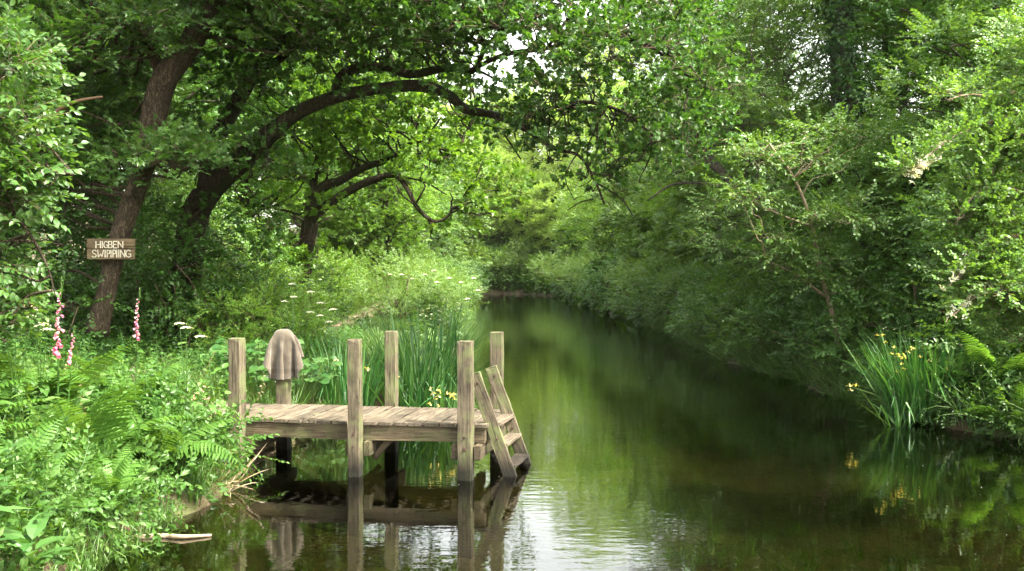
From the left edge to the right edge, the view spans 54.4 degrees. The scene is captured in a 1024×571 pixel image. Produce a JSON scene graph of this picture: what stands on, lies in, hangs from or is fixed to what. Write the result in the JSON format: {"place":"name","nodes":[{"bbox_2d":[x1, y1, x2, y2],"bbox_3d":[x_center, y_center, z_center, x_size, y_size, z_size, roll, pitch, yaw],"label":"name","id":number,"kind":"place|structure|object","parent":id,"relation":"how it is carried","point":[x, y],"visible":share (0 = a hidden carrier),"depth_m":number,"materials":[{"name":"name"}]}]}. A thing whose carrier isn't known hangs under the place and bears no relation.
{"place":"outdoors","nodes":[
{"label":"outdoors","id":0,"kind":"place"},
{"bbox_2d":[0,114,1022,570],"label":"ground","id":1,"kind":"structure","parent":0,"point":[190,508],"depth_m":14.13,"materials":[{"name":"green plant"}]},
{"bbox_2d":[0,313,50,437],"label":"cow parsley","id":2,"kind":"object","parent":1,"relation":"on","point":[18,390],"visible":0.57,"depth_m":9.02,"materials":[{"name":"green plant"}]},
{"bbox_2d":[0,368,50,439],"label":"fern","id":3,"kind":"object","parent":1,"relation":"on","point":[4,391],"visible":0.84,"depth_m":8.91,"materials":[{"name":"green plant"}]},
{"bbox_2d":[0,415,80,500],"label":"fern","id":4,"kind":"object","parent":1,"relation":"on","point":[28,448],"visible":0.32,"depth_m":8.10,"materials":[{"name":"green plant"}]},
{"bbox_2d":[0,0,90,344],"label":"hazel tree","id":5,"kind":"object","parent":1,"relation":"on","point":[23,170],"visible":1,"depth_m":8.48,"materials":[{"name":"green plant"}]},
{"bbox_2d":[0,342,140,417],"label":"fern","id":6,"kind":"object","parent":1,"relation":"on","point":[82,374],"visible":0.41,"depth_m":9.85,"materials":[{"name":"green plant"}]},
{"bbox_2d":[0,196,150,357],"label":"dark shrub","id":7,"kind":"object","parent":1,"relation":"on","point":[56,275],"visible":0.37,"depth_m":16.30,"materials":[{"name":"green plant"}]},
{"bbox_2d":[0,380,196,468],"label":"fern","id":8,"kind":"object","parent":1,"relation":"on","point":[108,419],"visible":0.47,"depth_m":8.96,"materials":[{"name":"green plant"}]},
{"bbox_2d":[66,440,145,515],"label":"fern","id":9,"kind":"object","parent":1,"relation":"on","point":[112,474],"visible":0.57,"depth_m":8.55,"materials":[{"name":"green plant"}]},
{"bbox_2d":[0,327,237,488],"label":"bank herbs","id":10,"kind":"object","parent":1,"relation":"on","point":[9,421],"visible":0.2,"depth_m":10.59,"materials":[{"name":"green plant"}]},
{"bbox_2d":[2,63,254,334],"bbox_3d":[-9.141,-1.731,21.824,6.810,6.437,6.700,0,1,-3],"label":"layered tree","id":11,"kind":"object","parent":1,"relation":"on","point":[185,178],"visible":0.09,"depth_m":21.41,"materials":[{"name":"green plant"}]},
{"bbox_2d":[59,350,202,409],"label":"fern","id":12,"kind":"object","parent":1,"relation":"on","point":[155,379],"visible":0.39,"depth_m":10.99,"materials":[{"name":"green plant"}]},
{"bbox_2d":[10,183,271,346],"bbox_3d":[-7.297,-0.222,19.346,5.090,3.663,5.019,0,1,25],"label":"dark shrub","id":13,"kind":"object","parent":1,"relation":"on","point":[137,233],"visible":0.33,"depth_m":18.82,"materials":[{"name":"green plant"}]},
{"bbox_2d":[0,340,294,570],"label":"trailing herbs","id":14,"kind":"object","parent":1,"relation":"on","point":[148,485],"visible":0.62,"depth_m":8.48,"materials":[{"name":"green plant"}]},
{"bbox_2d":[0,511,75,562],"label":"dock plant","id":15,"kind":"object","parent":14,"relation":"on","point":[35,528],"visible":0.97,"depth_m":6.69,"materials":[{"name":"green plant"}]},
{"bbox_2d":[86,395,251,466],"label":"fern","id":16,"kind":"object","parent":1,"relation":"on","point":[185,449],"visible":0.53,"depth_m":9.72,"materials":[{"name":"green plant"}]},
{"bbox_2d":[25,3,341,294],"bbox_3d":[-9.673,-6.201,25.466,10.633,15.490,10.629,0,1,0],"label":"beech tree","id":17,"kind":"object","parent":1,"relation":"on","point":[190,100],"visible":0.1,"depth_m":24.98,"materials":[{"name":"green plant"}]},
{"bbox_2d":[0,0,367,337],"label":"leaning tree","id":18,"kind":"object","parent":1,"relation":"on","point":[151,111],"visible":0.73,"depth_m":16.09,"materials":[{"name":"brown plant"}]},
{"bbox_2d":[87,239,135,259],"bbox_3d":[-6.510,-0.592,16.169,0.779,0.343,0.051,0,1,0],"label":"swimming sign","id":19,"kind":"object","parent":18,"relation":"attached to","point":[121,249],"visible":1,"depth_m":16.16,"materials":[{"name":"brown wood"}]},
{"bbox_2d":[0,318,367,384],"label":"shaded herbs","id":20,"kind":"object","parent":1,"relation":"on","point":[76,344],"visible":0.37,"depth_m":16.02,"materials":[{"name":"green plant"}]},
{"bbox_2d":[69,171,323,334],"bbox_3d":[-7.604,-0.636,24.564,6.326,4.675,6.114,1,1,41],"label":"layered shrub","id":21,"kind":"object","parent":1,"relation":"on","point":[256,238],"visible":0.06,"depth_m":23.90,"materials":[{"name":"green plant"}]},
{"bbox_2d":[85,213,319,359],"bbox_3d":[-5.643,0.148,18.175,4.106,2.997,4.165,-1,1,-36],"label":"dark shrub","id":22,"kind":"object","parent":1,"relation":"on","point":[174,316],"visible":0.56,"depth_m":17.80,"materials":[{"name":"green plant"}]},
{"bbox_2d":[79,17,411,260],"bbox_3d":[-7.962,-5.027,29.750,9.964,13.082,9.715,0,1,2],"label":"spring green tree","id":23,"kind":"object","parent":1,"relation":"on","point":[287,186],"visible":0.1,"depth_m":29.48,"materials":[{"name":"green plant"}]},
{"bbox_2d":[151,245,348,350],"bbox_3d":[-5.050,0.435,19.511,4.017,2.457,3.685,0,1,8],"label":"bright shrub","id":24,"kind":"object","parent":1,"relation":"on","point":[293,289],"visible":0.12,"depth_m":19.09,"materials":[{"name":"green plant"}]},
{"bbox_2d":[210,337,303,383],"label":"broad leaved plant","id":25,"kind":"object","parent":1,"relation":"on","point":[215,348],"visible":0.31,"depth_m":14.93,"materials":[{"name":"green plant"}]},
{"bbox_2d":[178,274,343,361],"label":"bright shrub","id":26,"kind":"object","parent":1,"relation":"on","point":[253,327],"visible":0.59,"depth_m":17.06,"materials":[{"name":"green plant"}]},
{"bbox_2d":[220,226,354,322],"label":"dark shrub","id":27,"kind":"object","parent":1,"relation":"on","point":[329,288],"visible":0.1,"depth_m":27.88,"materials":[{"name":"green plant"}]},
{"bbox_2d":[248,354,342,401],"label":"broad leaved plant","id":28,"kind":"object","parent":1,"relation":"on","point":[312,371],"visible":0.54,"depth_m":14.49,"materials":[{"name":"green plant"}]},
{"bbox_2d":[177,27,435,261],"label":"oak tree","id":29,"kind":"object","parent":1,"relation":"on","point":[372,170],"visible":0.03,"depth_m":40.55,"materials":[{"name":"green plant"}]},
{"bbox_2d":[260,250,369,320],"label":"bright shrub","id":30,"kind":"object","parent":1,"relation":"on","point":[331,260],"visible":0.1,"depth_m":32.58,"materials":[{"name":"green plant"}]},
{"bbox_2d":[290,242,378,309],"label":"bright shrub","id":31,"kind":"object","parent":1,"relation":"on","point":[338,252],"visible":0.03,"depth_m":37.86,"materials":[{"name":"green plant"}]},
{"bbox_2d":[302,330,406,406],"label":"iris clump","id":32,"kind":"object","parent":1,"relation":"on","point":[341,383],"visible":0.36,"depth_m":14.92,"materials":[{"name":"green plant"}]},
{"bbox_2d":[259,129,459,294],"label":"willowy tree","id":33,"kind":"object","parent":1,"relation":"on","point":[335,242],"visible":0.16,"depth_m":53.17,"materials":[{"name":"green plant"}]},
{"bbox_2d":[192,3,539,312],"bbox_3d":[-4.164,-4.646,26.854,9.898,11.185,8.098,0,1,0],"label":"riverside oak","id":34,"kind":"object","parent":1,"relation":"on","point":[453,148],"visible":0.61,"depth_m":25.90,"materials":[{"name":"green plant"}]},
{"bbox_2d":[264,300,477,447],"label":"overhanging grass","id":35,"kind":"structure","parent":1,"relation":"on","point":[445,326],"depth_m":30.67,"materials":[{"name":"green plant"}]},
{"bbox_2d":[281,269,480,363],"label":"tall bank herbs","id":36,"kind":"object","parent":1,"relation":"on","point":[426,318],"visible":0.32,"depth_m":30.35,"materials":[{"name":"green plant"}]},
{"bbox_2d":[318,124,455,300],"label":"spring green tree","id":37,"kind":"object","parent":1,"relation":"on","point":[387,238],"visible":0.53,"depth_m":51.74,"materials":[{"name":"green plant"}]},
{"bbox_2d":[336,242,472,319],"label":"pale shrub","id":38,"kind":"object","parent":1,"relation":"on","point":[381,285],"visible":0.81,"depth_m":32.44,"materials":[{"name":"green plant"}]},
{"bbox_2d":[355,115,467,261],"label":"beech tree","id":39,"kind":"object","parent":1,"relation":"on","point":[448,182],"visible":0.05,"depth_m":65.11,"materials":[{"name":"green plant"}]},
{"bbox_2d":[335,293,505,407],"bbox_3d":[-1.406,1.095,16.601,2.860,2.007,3.329,-1,1,-38],"label":"iris clump","id":40,"kind":"object","parent":1,"relation":"on","point":[451,339],"visible":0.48,"depth_m":16.35,"materials":[{"name":"green plant"}]},
{"bbox_2d":[362,333,486,407],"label":"iris clump","id":41,"kind":"object","parent":1,"relation":"on","point":[420,398],"visible":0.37,"depth_m":15.35,"materials":[{"name":"green plant"}]},
{"bbox_2d":[356,151,495,273],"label":"willowy tree","id":42,"kind":"object","parent":1,"relation":"on","point":[475,244],"visible":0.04,"depth_m":82.04,"materials":[{"name":"green plant"}]},
{"bbox_2d":[376,197,475,287],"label":"willowy tree","id":43,"kind":"object","parent":1,"relation":"on","point":[458,246],"visible":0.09,"depth_m":75.14,"materials":[{"name":"green plant"}]},
{"bbox_2d":[372,242,483,293],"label":"pale shrub","id":44,"kind":"object","parent":1,"relation":"on","point":[444,263],"visible":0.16,"depth_m":51.89,"materials":[{"name":"green plant"}]},
{"bbox_2d":[375,252,490,315],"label":"pale shrub","id":45,"kind":"object","parent":1,"relation":"on","point":[466,287],"visible":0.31,"depth_m":38.55,"materials":[{"name":"green plant"}]},
{"bbox_2d":[401,363,478,408],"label":"iris clump","id":46,"kind":"object","parent":1,"relation":"on","point":[442,402],"visible":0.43,"depth_m":14.91,"materials":[{"name":"green plant"}]},
{"bbox_2d":[134,0,761,330],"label":"arching oak","id":47,"kind":"object","parent":1,"relation":"on","point":[439,26],"visible":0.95,"depth_m":15.76,"materials":[{"name":"green plant"}]},
{"bbox_2d":[0,275,954,385],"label":"woodland ground cover","id":48,"kind":"object","parent":1,"relation":"on","point":[211,369],"depth_m":16.54,"materials":[{"name":"green plant"}]},
{"bbox_2d":[462,144,538,242],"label":"distant tree","id":49,"kind":"object","parent":1,"relation":"on","point":[509,156],"visible":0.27,"depth_m":112.24,"materials":[{"name":"green plant"}]},
{"bbox_2d":[493,236,546,271],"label":"pale shrub","id":50,"kind":"object","parent":1,"relation":"on","point":[517,254],"visible":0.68,"depth_m":107.87,"materials":[{"name":"green plant"}]},
{"bbox_2d":[491,166,556,245],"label":"distant tree","id":51,"kind":"object","parent":1,"relation":"on","point":[524,228],"visible":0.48,"depth_m":111.27,"materials":[{"name":"green plant"}]},
{"bbox_2d":[483,75,575,182],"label":"distant tree","id":52,"kind":"object","parent":1,"relation":"on","point":[530,152],"visible":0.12,"depth_m":119.91,"materials":[{"name":"green plant"}]},
{"bbox_2d":[517,169,577,251],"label":"distant tree","id":53,"kind":"object","parent":1,"relation":"on","point":[545,228],"visible":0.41,"depth_m":108.29,"materials":[{"name":"green plant"}]},
{"bbox_2d":[441,160,677,322],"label":"bank herbs","id":54,"kind":"object","parent":1,"relation":"on","point":[536,285],"visible":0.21,"depth_m":104.57,"materials":[{"name":"green plant"}]},
{"bbox_2d":[549,183,625,273],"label":"willowy tree","id":55,"kind":"object","parent":1,"relation":"on","point":[573,243],"visible":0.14,"depth_m":82.65,"materials":[{"name":"green plant"}]},
{"bbox_2d":[554,148,636,266],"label":"spring green tree","id":56,"kind":"object","parent":1,"relation":"on","point":[581,223],"visible":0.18,"depth_m":73.29,"materials":[{"name":"green plant"}]},
{"bbox_2d":[536,73,660,207],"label":"distant tree","id":57,"kind":"object","parent":1,"relation":"on","point":[585,97],"visible":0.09,"depth_m":110.18,"materials":[{"name":"green plant"}]},
{"bbox_2d":[570,241,657,307],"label":"dark shrub","id":58,"kind":"object","parent":1,"relation":"on","point":[597,277],"visible":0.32,"depth_m":54.65,"materials":[{"name":"green plant"}]},
{"bbox_2d":[582,166,673,275],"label":"willowy tree","id":59,"kind":"object","parent":1,"relation":"on","point":[597,241],"visible":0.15,"depth_m":59.67,"materials":[{"name":"green plant"}]},
{"bbox_2d":[560,70,720,232],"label":"spring green tree","id":60,"kind":"object","parent":1,"relation":"on","point":[614,89],"visible":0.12,"depth_m":64.25,"materials":[{"name":"green plant"}]},
{"bbox_2d":[609,165,705,289],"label":"willowy tree","id":61,"kind":"object","parent":1,"relation":"on","point":[644,225],"visible":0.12,"depth_m":49.51,"materials":[{"name":"green plant"}]},
{"bbox_2d":[603,237,715,311],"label":"pale shrub","id":62,"kind":"object","parent":1,"relation":"on","point":[637,268],"visible":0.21,"depth_m":44.39,"materials":[{"name":"green plant"}]},
{"bbox_2d":[619,258,705,329],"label":"bramble thicket","id":63,"kind":"object","parent":1,"relation":"on","point":[649,289],"visible":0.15,"depth_m":38.50,"materials":[{"name":"green plant"}]},
{"bbox_2d":[643,261,706,323],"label":"layered shrub","id":64,"kind":"object","parent":1,"relation":"on","point":[657,313],"visible":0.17,"depth_m":37.08,"materials":[{"name":"green plant"}]},
{"bbox_2d":[648,254,728,308],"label":"pale shrub","id":65,"kind":"object","parent":1,"relation":"on","point":[673,279],"visible":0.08,"depth_m":35.57,"materials":[{"name":"green plant"}]},
{"bbox_2d":[633,134,744,280],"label":"willowy tree","id":66,"kind":"object","parent":1,"relation":"on","point":[668,208],"visible":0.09,"depth_m":40.58,"materials":[{"name":"green plant"}]},
{"bbox_2d":[663,264,743,337],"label":"layered shrub","id":67,"kind":"object","parent":1,"relation":"on","point":[694,296],"visible":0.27,"depth_m":30.40,"materials":[{"name":"green plant"}]},
{"bbox_2d":[678,275,770,343],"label":"dark shrub","id":68,"kind":"object","parent":1,"relation":"on","point":[714,297],"visible":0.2,"depth_m":27.72,"materials":[{"name":"green plant"}]},
{"bbox_2d":[672,236,785,325],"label":"dark shrub","id":69,"kind":"object","parent":1,"relation":"on","point":[698,272],"visible":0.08,"depth_m":31.62,"materials":[{"name":"green plant"}]},
{"bbox_2d":[629,29,829,233],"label":"spring green tree","id":70,"kind":"object","parent":1,"relation":"on","point":[665,192],"visible":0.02,"depth_m":44.57,"materials":[{"name":"green plant"}]},
{"bbox_2d":[686,250,790,333],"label":"bright shrub","id":71,"kind":"object","parent":1,"relation":"on","point":[722,282],"visible":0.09,"depth_m":29.16,"materials":[{"name":"green plant"}]},
{"bbox_2d":[611,0,883,309],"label":"slope tree","id":72,"kind":"object","parent":1,"relation":"on","point":[745,37],"visible":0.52,"depth_m":24.88,"materials":[{"name":"green plant"}]},
{"bbox_2d":[666,90,844,285],"bbox_3d":[8.865,-2.695,32.690,7.546,7.324,7.240,0,1,-1],"label":"willowy tree","id":73,"kind":"object","parent":1,"relation":"on","point":[698,169],"visible":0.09,"depth_m":32.23,"materials":[{"name":"green plant"}]},
{"bbox_2d":[702,270,817,341],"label":"bright shrub","id":74,"kind":"object","parent":1,"relation":"on","point":[721,303],"visible":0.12,"depth_m":26.21,"materials":[{"name":"green plant"}]},
{"bbox_2d":[706,268,826,354],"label":"layered shrub","id":75,"kind":"object","parent":1,"relation":"on","point":[738,299],"visible":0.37,"depth_m":24.01,"materials":[{"name":"green plant"}]},
{"bbox_2d":[654,0,916,202],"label":"beech tree","id":76,"kind":"object","parent":1,"relation":"on","point":[785,97],"visible":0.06,"depth_m":34.37,"materials":[{"name":"green plant"}]},
{"bbox_2d":[721,249,885,357],"bbox_3d":[7.172,0.394,22.806,3.878,2.830,3.933,1,1,39],"label":"dark shrub","id":77,"kind":"object","parent":1,"relation":"on","point":[778,311],"visible":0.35,"depth_m":22.69,"materials":[{"name":"green plant"}]},
{"bbox_2d":[722,0,888,240],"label":"ivy clad tree","id":78,"kind":"object","parent":1,"relation":"on","point":[833,89],"visible":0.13,"depth_m":26.86,"materials":[{"name":"green plant"}]},
{"bbox_2d":[700,101,914,347],"bbox_3d":[5.511,-1.096,18.861,4.256,4.785,2.875,0,1,0],"label":"young tree","id":79,"kind":"object","parent":1,"relation":"on","point":[833,216],"visible":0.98,"depth_m":18.69,"materials":[{"name":"green plant"}]},
{"bbox_2d":[716,108,906,312],"bbox_3d":[8.319,-1.635,26.194,6.092,5.852,6.192,0,1,-15],"label":"layered tree","id":80,"kind":"object","parent":1,"relation":"on","point":[806,179],"visible":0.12,"depth_m":25.41,"materials":[{"name":"green plant"}]},
{"bbox_2d":[715,183,923,328],"bbox_3d":[8.030,-0.491,25.139,5.799,4.286,5.604,0,1,16],"label":"layered shrub","id":81,"kind":"object","parent":1,"relation":"on","point":[725,295],"visible":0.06,"depth_m":24.95,"materials":[{"name":"green plant"}]},
{"bbox_2d":[622,310,1023,444],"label":"overhanging reed grass","id":82,"kind":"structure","parent":1,"relation":"on","point":[768,362],"depth_m":20.98,"materials":[{"name":"green plant"}]},
{"bbox_2d":[634,276,1012,397],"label":"slope herbs","id":83,"kind":"object","parent":1,"relation":"on","point":[804,345],"visible":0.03,"depth_m":21.12,"materials":[{"name":"green plant"}]},
{"bbox_2d":[761,283,893,369],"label":"dark shrub","id":84,"kind":"object","parent":1,"relation":"on","point":[798,326],"visible":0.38,"depth_m":20.65,"materials":[{"name":"green plant"}]},
{"bbox_2d":[783,279,923,377],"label":"layered shrub","id":85,"kind":"object","parent":1,"relation":"on","point":[866,311],"visible":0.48,"depth_m":19.36,"materials":[{"name":"green plant"}]},
{"bbox_2d":[803,0,925,238],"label":"ivy clad tree","id":86,"kind":"object","parent":1,"relation":"on","point":[845,11],"visible":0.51,"depth_m":25.76,"materials":[{"name":"green plant"}]},
{"bbox_2d":[793,99,971,333],"bbox_3d":[8.552,-1.283,21.249,5.337,5.127,5.424,1,1,45],"label":"layered tree","id":87,"kind":"object","parent":1,"relation":"on","point":[864,156],"visible":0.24,"depth_m":20.82,"materials":[{"name":"green plant"}]},
{"bbox_2d":[793,0,986,148],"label":"spring green tree","id":88,"kind":"object","parent":1,"relation":"on","point":[866,45],"visible":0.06,"depth_m":29.55,"materials":[{"name":"green plant"}]},
{"bbox_2d":[845,300,972,391],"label":"dark shrub","id":89,"kind":"object","parent":1,"relation":"on","point":[901,327],"visible":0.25,"depth_m":17.36,"materials":[{"name":"green plant"}]},
{"bbox_2d":[809,228,1012,372],"bbox_3d":[7.956,0.187,18.356,4.334,3.163,4.396,-1,1,-34],"label":"dark shrub","id":90,"kind":"object","parent":1,"relation":"on","point":[852,296],"visible":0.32,"depth_m":18.49,"materials":[{"name":"green plant"}]},
{"bbox_2d":[823,0,1016,185],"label":"beech tree","id":91,"kind":"object","parent":1,"relation":"on","point":[888,11],"visible":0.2,"depth_m":23.43,"materials":[{"name":"green plant"}]},
{"bbox_2d":[839,321,1005,426],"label":"iris clump","id":92,"kind":"object","parent":1,"relation":"on","point":[899,382],"visible":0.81,"depth_m":15.59,"materials":[{"name":"green plant"}]},
{"bbox_2d":[858,0,1023,264],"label":"layered tree","id":93,"kind":"object","parent":1,"relation":"on","point":[923,28],"visible":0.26,"depth_m":18.02,"materials":[{"name":"green plant"}]},
{"bbox_2d":[862,161,1023,362],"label":"layered shrub","id":94,"kind":"object","parent":1,"relation":"on","point":[907,303],"visible":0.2,"depth_m":16.48,"materials":[{"name":"green plant"}]},
{"bbox_2d":[873,0,1023,346],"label":"hawthorn tree","id":95,"kind":"object","parent":1,"relation":"on","point":[984,249],"visible":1,"depth_m":11.91,"materials":[{"name":"green plant"}]},
{"bbox_2d":[873,332,1023,444],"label":"trailing herbs","id":96,"kind":"object","parent":1,"relation":"on","point":[963,383],"visible":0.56,"depth_m":14.86,"materials":[{"name":"green plant"}]},
{"bbox_2d":[883,311,1023,413],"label":"bank herbs","id":97,"kind":"object","parent":1,"relation":"on","point":[1008,373],"visible":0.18,"depth_m":15.06,"materials":[{"name":"green plant"}]},
{"bbox_2d":[921,0,1023,165],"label":"layered tree","id":98,"kind":"object","parent":1,"relation":"on","point":[993,4],"visible":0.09,"depth_m":19.62,"materials":[{"name":"green plant"}]},
{"bbox_2d":[937,329,1023,393],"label":"fern","id":99,"kind":"object","parent":1,"relation":"on","point":[986,357],"visible":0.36,"depth_m":15.00,"materials":[{"name":"green plant"}]},
{"bbox_2d":[960,381,1023,437],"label":"fern","id":100,"kind":"object","parent":1,"relation":"on","point":[990,412],"visible":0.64,"depth_m":14.29,"materials":[{"name":"green plant"}]},
{"bbox_2d":[61,0,984,227],"label":"sky","id":101,"kind":"structure","parent":0,"point":[516,43],"materials":[{"name":"white"}]},
{"bbox_2d":[94,293,1023,570],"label":"river water","id":102,"kind":"structure","parent":0,"point":[678,455],"depth_m":11.06,"materials":[{"name":"green liquid"}]},
{"bbox_2d":[856,377,931,427],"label":"iris clump","id":103,"kind":"object","parent":102,"relation":"in","point":[897,421],"visible":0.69,"depth_m":15.34,"materials":[{"name":"green plant"}]},
{"bbox_2d":[138,289,1022,534],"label":"river bed","id":104,"kind":"object","parent":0,"point":[609,313],"depth_m":19.80,"materials":[{"name":"brown soil"}]},
{"bbox_2d":[192,331,530,480],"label":"swimming jetty","id":105,"kind":"object","parent":104,"relation":"on","point":[469,429],"visible":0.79,"depth_m":11.89,"materials":[{"name":"brown wood"}]},
{"bbox_2d":[263,329,303,379],"bbox_3d":[-3.071,0.924,13.430,0.550,0.674,0.436,0,1,0],"label":"towel","id":106,"kind":"object","parent":105,"relation":"hanging from","point":[284,355],"visible":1,"depth_m":13.33,"materials":[{"name":"fabric"}]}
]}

